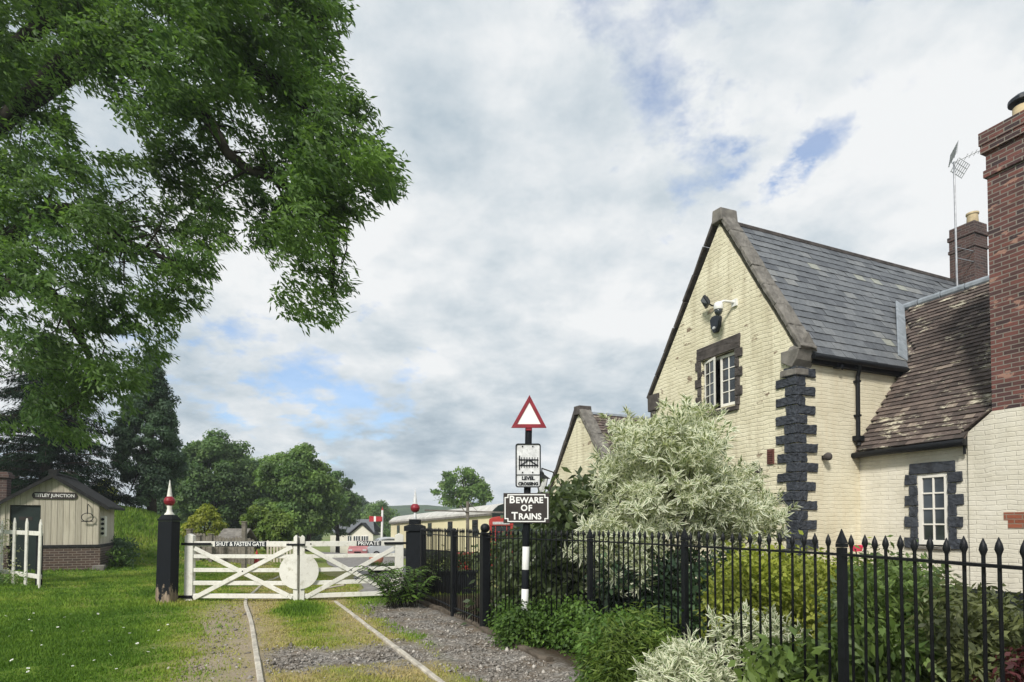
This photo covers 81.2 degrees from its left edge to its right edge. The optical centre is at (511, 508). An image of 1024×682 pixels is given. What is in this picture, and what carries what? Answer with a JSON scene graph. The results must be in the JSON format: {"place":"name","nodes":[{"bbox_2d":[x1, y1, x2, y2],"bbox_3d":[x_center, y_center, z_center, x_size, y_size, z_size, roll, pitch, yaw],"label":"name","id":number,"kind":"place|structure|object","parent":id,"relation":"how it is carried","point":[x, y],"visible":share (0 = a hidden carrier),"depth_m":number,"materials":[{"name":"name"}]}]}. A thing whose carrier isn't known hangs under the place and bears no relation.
{"place":"outdoors","nodes":[
{"label":"outdoors","id":0,"kind":"place"},
{"bbox_2d":[144,505,545,532],"bbox_3d":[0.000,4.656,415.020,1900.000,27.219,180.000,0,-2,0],"label":"hill","id":1,"kind":"structure","parent":0,"point":[403,510],"depth_m":394.84,"materials":[{"name":"green plant"}]},
{"bbox_2d":[124,600,577,681],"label":"gravel","id":2,"kind":"structure","parent":0,"point":[280,664],"depth_m":6.31,"materials":[{"name":"grey gravel"}]},
{"bbox_2d":[322,552,405,590],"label":"path","id":3,"kind":"structure","parent":0,"point":[353,561],"depth_m":31.65,"materials":[{"name":"grey stone"}]},
{"bbox_2d":[348,546,367,553],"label":"red car","id":4,"kind":"object","parent":3,"relation":"on","point":[357,549],"visible":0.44,"depth_m":54.01,"materials":[{"name":"paint"}]},
{"bbox_2d":[368,560,394,572],"bbox_3d":[-4.332,1.921,19.911,1.064,0.442,0.537,0,-2,0],"label":"flower trough","id":5,"kind":"object","parent":3,"relation":"on","point":[382,563],"visible":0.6,"depth_m":19.82,"materials":[{"name":"green plant"}]},
{"bbox_2d":[366,537,405,555],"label":"silver van","id":6,"kind":"object","parent":3,"relation":"on","point":[375,549],"visible":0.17,"depth_m":54.77,"materials":[{"name":"paint"}]},
{"bbox_2d":[369,557,383,564],"bbox_3d":[-6.800,2.524,29.944,0.720,0.540,0.720,0,-2,0],"label":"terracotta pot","id":7,"kind":"object","parent":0,"point":[380,560],"visible":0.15,"depth_m":29.72,"materials":[{"name":"orange ceramic"}]},
{"bbox_2d":[0,510,960,681],"bbox_3d":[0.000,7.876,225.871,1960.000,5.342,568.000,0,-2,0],"label":"ground","id":8,"kind":"structure","parent":0,"point":[562,662],"depth_m":6.89,"materials":[{"name":"green plant"}]},
{"bbox_2d":[0,472,14,547],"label":"brick pier","id":9,"kind":"structure","parent":8,"relation":"on","point":[5,483],"depth_m":18.11,"materials":[{"name":"brown brick"}]},
{"bbox_2d":[0,518,30,583],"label":"blossom shrub","id":10,"kind":"object","parent":8,"relation":"on","point":[6,569],"visible":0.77,"depth_m":14.05,"materials":[{"name":"green plant"}]},
{"bbox_2d":[0,570,34,585],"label":"weed clump","id":11,"kind":"object","parent":8,"relation":"on","point":[4,581],"visible":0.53,"depth_m":13.18,"materials":[{"name":"green plant"}]},
{"bbox_2d":[0,518,42,587],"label":"picket fence","id":12,"kind":"object","parent":8,"relation":"on","point":[37,575],"visible":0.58,"depth_m":13.43,"materials":[{"name":"white paint"}]},
{"bbox_2d":[0,469,124,571],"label":"station hut","id":13,"kind":"object","parent":8,"relation":"on","point":[55,501],"visible":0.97,"depth_m":18.11,"materials":[{"name":"beige wood"}]},
{"bbox_2d":[10,505,40,570],"bbox_3d":[-14.511,0.882,17.820,0.720,1.970,0.054,1,-2,-25],"label":"door","id":14,"kind":"structure","parent":13,"relation":"in","point":[20,512],"depth_m":17.80,"materials":[{"name":"green paint"}]},
{"bbox_2d":[81,504,93,521],"bbox_3d":[-13.049,0.125,18.372,0.322,0.555,0.113,1,-2,-25],"label":"hanging bell","id":15,"kind":"object","parent":13,"relation":"attached to","point":[87,513],"visible":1,"depth_m":18.33,"materials":[{"name":"black metal"}]},
{"bbox_2d":[100,516,106,536],"bbox_3d":[-12.852,0.552,18.792,0.140,0.640,0.302,1,-2,-25],"label":"window","id":16,"kind":"structure","parent":13,"relation":"attached to","point":[103,529],"depth_m":18.68,"materials":[{"name":"white paint"}]},
{"bbox_2d":[0,330,141,510],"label":"conifer tree","id":17,"kind":"object","parent":8,"relation":"on","point":[21,463],"visible":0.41,"depth_m":25.20,"materials":[{"name":"green plant"}]},
{"bbox_2d":[100,482,118,502],"bbox_3d":[-22.547,0.185,32.955,1.814,3.807,1.922,1,-2,-29],"label":"broadleaf tree","id":18,"kind":"object","parent":8,"relation":"on","point":[111,491],"visible":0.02,"depth_m":33.04,"materials":[{"name":"green plant"}]},
{"bbox_2d":[105,545,136,569],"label":"weed clump","id":19,"kind":"object","parent":8,"relation":"on","point":[119,560],"visible":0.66,"depth_m":19.21,"materials":[{"name":"green plant"}]},
{"bbox_2d":[111,536,143,563],"bbox_3d":[-13.585,1.403,20.791,1.335,1.282,2.745,1,-2,-35],"label":"bramble bush","id":20,"kind":"object","parent":8,"relation":"on","point":[120,542],"visible":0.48,"depth_m":20.46,"materials":[{"name":"green plant"}]},
{"bbox_2d":[107,350,190,512],"bbox_3d":[-17.586,-3.582,29.126,3.720,8.542,3.809,0,-2,0],"label":"holly tree","id":21,"kind":"object","parent":8,"relation":"on","point":[156,419],"visible":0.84,"depth_m":28.31,"materials":[{"name":"green plant"}]},
{"bbox_2d":[155,481,180,602],"bbox_3d":[-6.149,0.730,10.680,0.304,2.500,0.278,0,-2,0],"label":"gate post","id":22,"kind":"object","parent":8,"relation":"on","point":[167,566],"visible":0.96,"depth_m":10.56,"materials":[{"name":"black paint"}]},
{"bbox_2d":[178,533,304,600],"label":"crossing gate","id":23,"kind":"structure","parent":22,"relation":"attached to","point":[288,570],"depth_m":10.84,"materials":[{"name":"white paint"}]},
{"bbox_2d":[142,449,211,515],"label":"broadleaf tree","id":24,"kind":"object","parent":8,"relation":"on","point":[161,508],"visible":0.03,"depth_m":49.60,"materials":[{"name":"green plant"}]},
{"bbox_2d":[185,529,193,534],"bbox_3d":[-10.782,1.460,19.969,0.200,1.588,0.200,0,-2,0],"label":"timber post","id":25,"kind":"object","parent":8,"relation":"on","point":[189,531],"visible":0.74,"depth_m":19.91,"materials":[{"name":"grey wood"}]},
{"bbox_2d":[196,535,202,560],"bbox_3d":[-12.457,1.664,23.765,0.200,1.238,0.200,0,-2,0],"label":"timber post","id":26,"kind":"object","parent":8,"relation":"on","point":[198,537],"visible":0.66,"depth_m":23.70,"materials":[{"name":"grey wood"}]},
{"bbox_2d":[180,503,228,548],"bbox_3d":[-13.939,0.920,26.971,2.133,2.406,1.769,-1,-2,30],"label":"young tree","id":27,"kind":"object","parent":8,"relation":"on","point":[203,514],"visible":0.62,"depth_m":26.64,"materials":[{"name":"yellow plant"}]},
{"bbox_2d":[0,0,414,454],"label":"ash tree","id":28,"kind":"object","parent":8,"relation":"on","point":[318,195],"visible":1,"depth_m":10.56,"materials":[{"name":"green plant"}]},
{"bbox_2d":[208,534,213,561],"bbox_3d":[-11.982,1.654,23.765,0.200,1.338,0.200,0,-2,0],"label":"timber post","id":29,"kind":"object","parent":8,"relation":"on","point":[210,538],"visible":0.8,"depth_m":23.70,"materials":[{"name":"grey wood"}]},
{"bbox_2d":[165,428,267,534],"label":"broadleaf tree","id":30,"kind":"object","parent":8,"relation":"on","point":[226,488],"visible":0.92,"depth_m":44.34,"materials":[{"name":"green plant"}]},
{"bbox_2d":[193,532,254,564],"bbox_3d":[-11.885,1.669,24.480,2.669,1.464,0.070,0,-2,0],"label":"board fence","id":31,"kind":"object","parent":8,"relation":"on","point":[227,550],"visible":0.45,"depth_m":24.45,"materials":[{"name":"grey wood"}]},
{"bbox_2d":[218,528,256,558],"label":"garden shed","id":32,"kind":"structure","parent":8,"relation":"on","point":[225,533],"depth_m":26.38,"materials":[{"name":"brown wood"}]},
{"bbox_2d":[241,521,247,567],"bbox_3d":[-10.076,1.464,22.469,0.200,1.988,0.200,0,-2,0],"label":"timber post","id":33,"kind":"object","parent":8,"relation":"on","point":[244,549],"visible":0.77,"depth_m":22.41,"materials":[{"name":"wood"}]},
{"bbox_2d":[0,504,497,681],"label":"grass","id":34,"kind":"structure","parent":8,"relation":"on","point":[24,644],"depth_m":8.39,"materials":[{"name":"green plant"}]},
{"bbox_2d":[227,459,272,548],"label":"broadleaf tree","id":35,"kind":"object","parent":8,"relation":"on","point":[236,524],"visible":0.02,"depth_m":47.83,"materials":[{"name":"green plant"}]},
{"bbox_2d":[238,504,268,551],"bbox_3d":[-13.275,1.140,30.953,1.640,2.842,1.533,1,-2,-29],"label":"young tree","id":36,"kind":"object","parent":8,"relation":"on","point":[255,514],"visible":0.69,"depth_m":30.81,"materials":[{"name":"green plant"}]},
{"bbox_2d":[238,453,272,466],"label":"broadleaf tree","id":37,"kind":"object","parent":8,"relation":"on","point":[260,460],"visible":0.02,"depth_m":57.67,"materials":[{"name":"green plant"}]},
{"bbox_2d":[244,576,278,681],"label":"railway rail","id":38,"kind":"object","parent":8,"relation":"on","point":[258,669],"visible":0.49,"depth_m":6.90,"materials":[{"name":"grey metal"}]},
{"bbox_2d":[253,507,302,550],"bbox_3d":[-11.427,1.325,28.960,2.151,2.805,2.208,-1,-2,45],"label":"young tree","id":39,"kind":"object","parent":8,"relation":"on","point":[276,524],"visible":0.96,"depth_m":28.50,"materials":[{"name":"green plant"}]},
{"bbox_2d":[267,540,293,562],"bbox_3d":[-10.440,2.001,26.972,1.319,1.193,0.070,0,-2,0],"label":"board fence","id":40,"kind":"object","parent":8,"relation":"on","point":[280,560],"visible":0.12,"depth_m":26.94,"materials":[{"name":"beige wood"}]},
{"bbox_2d":[251,442,349,540],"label":"broadleaf tree","id":41,"kind":"object","parent":8,"relation":"on","point":[302,486],"visible":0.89,"depth_m":42.13,"materials":[{"name":"green plant"}]},
{"bbox_2d":[303,533,321,551],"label":"broadleaf tree","id":42,"kind":"object","parent":8,"relation":"on","point":[310,536],"visible":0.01,"depth_m":53.91,"materials":[{"name":"green plant"}]},
{"bbox_2d":[304,534,322,550],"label":"broadleaf tree","id":43,"kind":"object","parent":8,"relation":"on","point":[317,538],"visible":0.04,"depth_m":79.67,"materials":[{"name":"green plant"}]},
{"bbox_2d":[324,584,345,589],"bbox_3d":[-3.772,1.643,12.736,0.470,0.132,0.266,0,-2,-17],"label":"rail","id":44,"kind":"object","parent":8,"relation":"on","point":[335,586],"visible":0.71,"depth_m":12.77,"materials":[{"name":"grey metal"}]},
{"bbox_2d":[322,470,364,552],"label":"broadleaf tree","id":45,"kind":"object","parent":8,"relation":"on","point":[349,517],"visible":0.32,"depth_m":59.60,"materials":[{"name":"green plant"}]},
{"bbox_2d":[339,489,369,524],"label":"broadleaf tree","id":46,"kind":"object","parent":8,"relation":"on","point":[363,498],"visible":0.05,"depth_m":149.93,"materials":[{"name":"green plant"}]},
{"bbox_2d":[330,519,380,552],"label":"house","id":47,"kind":"structure","parent":8,"relation":"on","point":[363,530],"depth_m":69.90,"materials":[{"name":"stone"}]},
{"bbox_2d":[353,536,359,540],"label":"window","id":48,"kind":"structure","parent":47,"relation":"in","point":[355,538],"depth_m":69.25,"materials":[{"name":"white wood"}]},
{"bbox_2d":[361,536,367,540],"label":"window","id":49,"kind":"structure","parent":47,"relation":"in","point":[363,538],"depth_m":69.25,"materials":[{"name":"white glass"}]},
{"bbox_2d":[347,499,399,536],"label":"broadleaf tree","id":50,"kind":"object","parent":8,"relation":"on","point":[374,509],"visible":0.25,"depth_m":90.64,"materials":[{"name":"green plant"}]},
{"bbox_2d":[369,506,382,536],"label":"semaphore signal","id":51,"kind":"object","parent":8,"relation":"on","point":[374,518],"visible":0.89,"depth_m":57.84,"materials":[{"name":"white metal"}]},
{"bbox_2d":[334,601,444,681],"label":"railway rail","id":52,"kind":"object","parent":8,"relation":"on","point":[415,662],"visible":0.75,"depth_m":6.64,"materials":[{"name":"grey metal"}]},
{"bbox_2d":[347,565,449,608],"bbox_3d":[-1.853,1.304,10.096,1.794,0.727,1.402,1,-2,-22],"label":"shrub","id":53,"kind":"object","parent":8,"relation":"on","point":[406,589],"visible":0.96,"depth_m":9.98,"materials":[{"name":"green plant"}]},
{"bbox_2d":[404,490,425,594],"bbox_3d":[-1.878,0.803,11.557,0.370,2.400,0.370,0,-2,0],"label":"gate post","id":54,"kind":"object","parent":8,"relation":"on","point":[413,528],"visible":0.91,"depth_m":11.41,"materials":[{"name":"black"}]},
{"bbox_2d":[300,533,407,599],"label":"crossing gate","id":55,"kind":"structure","parent":54,"relation":"attached to","point":[310,570],"depth_m":11.04,"materials":[{"name":"white paint"}]},
{"bbox_2d":[413,597,467,619],"bbox_3d":[-1.294,1.687,10.008,0.116,0.174,2.767,1,-2,-27],"label":"edging timber","id":56,"kind":"object","parent":8,"relation":"on","point":[434,606],"visible":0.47,"depth_m":9.77,"materials":[{"name":"wood"}]},
{"bbox_2d":[405,545,479,593],"bbox_3d":[-1.444,1.255,12.388,1.691,1.042,0.798,0,-2,0],"label":"hedge","id":57,"kind":"object","parent":8,"relation":"on","point":[449,573],"visible":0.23,"depth_m":12.17,"materials":[{"name":"green plant"}]},
{"bbox_2d":[420,527,482,623],"bbox_3d":[-1.054,1.074,9.567,0.111,1.554,3.331,1,-2,-22],"label":"iron railing","id":58,"kind":"object","parent":8,"relation":"on","point":[453,605],"visible":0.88,"depth_m":9.12,"materials":[{"name":"black metal"}]},
{"bbox_2d":[389,503,532,561],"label":"railway coach","id":59,"kind":"object","parent":8,"relation":"on","point":[443,520],"visible":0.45,"depth_m":41.40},
{"bbox_2d":[448,521,452,534],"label":"window","id":60,"kind":"structure","parent":59,"relation":"in","point":[450,524],"depth_m":41.41,"materials":[{"name":"grey glass"}]},
{"bbox_2d":[472,520,477,535],"bbox_3d":[-2.321,1.197,37.387,0.028,1.039,0.950,1,-2,-26],"label":"window","id":61,"kind":"structure","parent":59,"relation":"in","point":[474,522],"depth_m":37.41,"materials":[{"name":"grey glass"}]},
{"bbox_2d":[430,466,494,507],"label":"broadleaf tree","id":62,"kind":"object","parent":8,"relation":"on","point":[477,487],"visible":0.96,"depth_m":60.77,"materials":[{"name":"green plant"}]},
{"bbox_2d":[425,501,502,551],"bbox_3d":[-2.122,1.248,26.969,3.628,3.167,0.195,0,-2,0],"label":"line post","id":63,"kind":"object","parent":8,"relation":"on","point":[467,511],"visible":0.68,"depth_m":26.90,"materials":[{"name":"brown wood"}]},
{"bbox_2d":[465,617,501,640],"bbox_3d":[-0.356,1.632,7.898,0.115,0.169,1.751,1,-2,-20],"label":"edging timber","id":64,"kind":"object","parent":8,"relation":"on","point":[485,630],"visible":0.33,"depth_m":7.91,"materials":[{"name":"wood"}]},
{"bbox_2d":[489,516,512,565],"bbox_3d":[-0.464,1.498,25.962,1.040,2.335,1.055,0,-2,0],"label":"telephone kiosk","id":65,"kind":"object","parent":8,"relation":"on","point":[497,523],"visible":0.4,"depth_m":25.50,"materials":[{"name":"red paint"}]},
{"bbox_2d":[485,597,555,649],"bbox_3d":[0.130,1.417,6.875,0.892,0.786,0.632,0,-2,0],"label":"nettle patch","id":66,"kind":"object","parent":8,"relation":"on","point":[518,619],"visible":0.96,"depth_m":6.76,"materials":[{"name":"green plant"}]},
{"bbox_2d":[503,395,548,631],"bbox_3d":[0.170,0.268,7.099,0.544,3.238,0.120,0,-2,0],"label":"crossing sign","id":67,"kind":"object","parent":8,"relation":"on","point":[527,507],"visible":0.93,"depth_m":7.07,"materials":[{"name":"white metal"}]},
{"bbox_2d":[506,640,552,661],"bbox_3d":[0.169,1.594,6.548,0.118,0.172,1.038,1,-2,-24],"label":"edging timber","id":68,"kind":"object","parent":8,"relation":"on","point":[538,655],"visible":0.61,"depth_m":6.33,"materials":[{"name":"brown wood"}]},
{"bbox_2d":[477,590,600,657],"bbox_3d":[0.307,1.434,7.311,0.700,1.052,2.763,1,-2,-31],"label":"nettle patch","id":69,"kind":"object","parent":8,"relation":"on","point":[564,619],"visible":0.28,"depth_m":6.65,"materials":[{"name":"green plant"}]},
{"bbox_2d":[514,466,624,611],"bbox_3d":[0.932,0.573,8.495,1.934,2.317,2.508,0,-2,0],"label":"laurel shrub","id":70,"kind":"object","parent":8,"relation":"on","point":[564,499],"visible":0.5,"depth_m":7.80,"materials":[{"name":"green plant"}]},
{"bbox_2d":[456,515,693,624],"bbox_3d":[1.238,1.189,9.166,4.145,2.556,2.856,0,-2,0],"label":"laurel shrub","id":71,"kind":"object","parent":8,"relation":"on","point":[471,602],"visible":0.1,"depth_m":8.44,"materials":[{"name":"green plant"}]},
{"bbox_2d":[564,601,690,681],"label":"weed clump","id":72,"kind":"object","parent":8,"relation":"on","point":[580,645],"visible":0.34,"depth_m":5.08,"materials":[{"name":"green plant"}]},
{"bbox_2d":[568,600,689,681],"bbox_3d":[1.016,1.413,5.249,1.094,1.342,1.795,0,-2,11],"label":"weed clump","id":73,"kind":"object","parent":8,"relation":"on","point":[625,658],"visible":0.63,"depth_m":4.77,"materials":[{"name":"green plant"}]},
{"bbox_2d":[582,543,736,642],"bbox_3d":[2.021,1.242,7.456,2.550,1.846,2.177,0,-2,0],"label":"bay bush","id":74,"kind":"object","parent":8,"relation":"on","point":[695,603],"visible":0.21,"depth_m":7.01,"materials":[{"name":"green plant"}]},
{"bbox_2d":[558,393,800,610],"bbox_3d":[2.366,0.012,7.904,3.622,3.375,2.829,0,-2,0],"label":"variegated shrub","id":75,"kind":"object","parent":8,"relation":"on","point":[684,475],"visible":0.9,"depth_m":7.08,"materials":[{"name":"green plant"}]},
{"bbox_2d":[629,624,732,681],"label":"white edged shrub","id":76,"kind":"object","parent":8,"relation":"on","point":[682,660],"visible":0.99,"depth_m":4.01,"materials":[{"name":"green plant"}]},
{"bbox_2d":[479,523,1023,681],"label":"iron railing","id":77,"kind":"object","parent":8,"relation":"on","point":[841,553],"visible":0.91,"depth_m":3.75,"materials":[{"name":"black metal"}]},
{"bbox_2d":[702,600,812,681],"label":"white edged shrub","id":78,"kind":"object","parent":8,"relation":"on","point":[731,676],"visible":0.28,"depth_m":4.36,"materials":[{"name":"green plant"}]},
{"bbox_2d":[548,92,1023,610],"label":"station house","id":79,"kind":"structure","parent":8,"relation":"on","point":[909,417],"depth_m":12.02,"materials":[{"name":"beige brick"}]},
{"bbox_2d":[538,468,561,492],"bbox_3d":[1.289,-0.862,19.226,0.479,0.794,2.050,-1,-2,27],"label":"platform lamp","id":80,"kind":"object","parent":79,"relation":"attached to","point":[545,478],"visible":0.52,"depth_m":18.42,"materials":[{"name":"white metal"}]},
{"bbox_2d":[701,295,713,308],"bbox_3d":[4.478,-4.703,13.564,0.324,0.229,0.320,0,-2,7],"label":"floodlight","id":81,"kind":"object","parent":79,"relation":"attached to","point":[705,300],"visible":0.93,"depth_m":13.49,"materials":[{"name":"black plastic"}]},
{"bbox_2d":[710,315,721,332],"bbox_3d":[4.595,-4.173,13.495,0.123,0.390,0.313,1,-2,-24],"label":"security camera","id":82,"kind":"object","parent":79,"relation":"attached to","point":[715,322],"visible":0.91,"depth_m":13.45,"materials":[{"name":"black plastic"}]},
{"bbox_2d":[707,352,732,411],"bbox_3d":[4.798,-2.856,13.554,0.080,1.220,1.068,1,-2,-24],"label":"window frame","id":83,"kind":"structure","parent":79,"relation":"in","point":[717,359],"depth_m":13.65,"materials":[{"name":"beige paint"}]},
{"bbox_2d":[714,298,737,315],"bbox_3d":[4.648,-4.386,13.010,0.504,0.350,0.197,0,-2,0],"label":"security camera","id":84,"kind":"object","parent":79,"relation":"attached to","point":[718,308],"visible":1,"depth_m":12.96,"materials":[{"name":"white plastic"}]},
{"bbox_2d":[720,352,734,407],"bbox_3d":[4.834,-2.868,13.284,0.045,1.150,0.505,1,-2,-24],"label":"window","id":85,"kind":"structure","parent":79,"relation":"in","point":[727,367],"depth_m":13.33,"materials":[{"name":"beige paint"}]},
{"bbox_2d":[767,449,774,463],"bbox_3d":[5.223,-1.054,12.072,0.047,0.300,0.160,1,-2,-24],"label":"air vent","id":86,"kind":"object","parent":79,"relation":"attached to","point":[770,456],"visible":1,"depth_m":12.04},
{"bbox_2d":[821,453,832,460],"bbox_3d":[6.195,-1.023,11.732,0.162,0.156,0.198,0,-2,0],"label":"wall lamp","id":87,"kind":"object","parent":79,"relation":"attached to","point":[827,456],"visible":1,"depth_m":11.66,"materials":[{"name":"black metal"}]},
{"bbox_2d":[833,362,843,369],"bbox_3d":[6.579,-2.855,11.963,0.212,0.126,0.169,1,-2,-24],"label":"junction box","id":88,"kind":"object","parent":79,"relation":"attached to","point":[840,365],"visible":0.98,"depth_m":11.92,"materials":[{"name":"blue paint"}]},
{"bbox_2d":[918,472,948,544],"bbox_3d":[7.730,0.004,10.934,0.070,1.305,0.532,1,-2,-24],"label":"window","id":89,"kind":"structure","parent":79,"relation":"in","point":[932,488],"depth_m":10.93,"materials":[{"name":"beige paint"}]},
{"bbox_2d":[948,140,979,285],"bbox_3d":[12.730,-7.974,16.539,1.105,4.210,0.751,0,-2,6],"label":"tv aerial","id":90,"kind":"object","parent":79,"relation":"attached to","point":[952,155],"visible":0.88,"depth_m":16.60,"materials":[{"name":"metal"}]},
{"bbox_2d":[693,530,899,661],"bbox_3d":[2.655,0.950,5.388,2.369,1.547,2.026,0,-2,0],"label":"lime bush","id":91,"kind":"object","parent":8,"relation":"on","point":[798,586],"visible":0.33,"depth_m":4.75,"materials":[{"name":"green plant"}]},
{"bbox_2d":[849,545,862,565],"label":"rose","id":92,"kind":"object","parent":8,"relation":"on","point":[858,549],"visible":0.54,"depth_m":5.16,"materials":[{"name":"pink plant"}]},
{"bbox_2d":[724,612,990,681],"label":"broad leaf plant","id":93,"kind":"object","parent":8,"relation":"on","point":[785,663],"visible":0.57,"depth_m":3.72,"materials":[{"name":"green plant"}]},
{"bbox_2d":[810,535,970,681],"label":"peony bush","id":94,"kind":"object","parent":8,"relation":"on","point":[894,587],"visible":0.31,"depth_m":4.16,"materials":[{"name":"green plant"}]},
{"bbox_2d":[903,574,1023,681],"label":"olive bush","id":95,"kind":"object","parent":8,"relation":"on","point":[1013,626],"visible":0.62,"depth_m":3.54,"materials":[{"name":"green plant"}]},
{"bbox_2d":[971,644,1023,681],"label":"maroon plant","id":96,"kind":"object","parent":8,"relation":"on","point":[1017,664],"visible":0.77,"depth_m":3.35,"materials":[{"name":"red plant"}]},
{"bbox_2d":[0,0,1023,507],"label":"sky","id":97,"kind":"structure","parent":0,"point":[572,162],"materials":[{"name":"white"}]}
]}

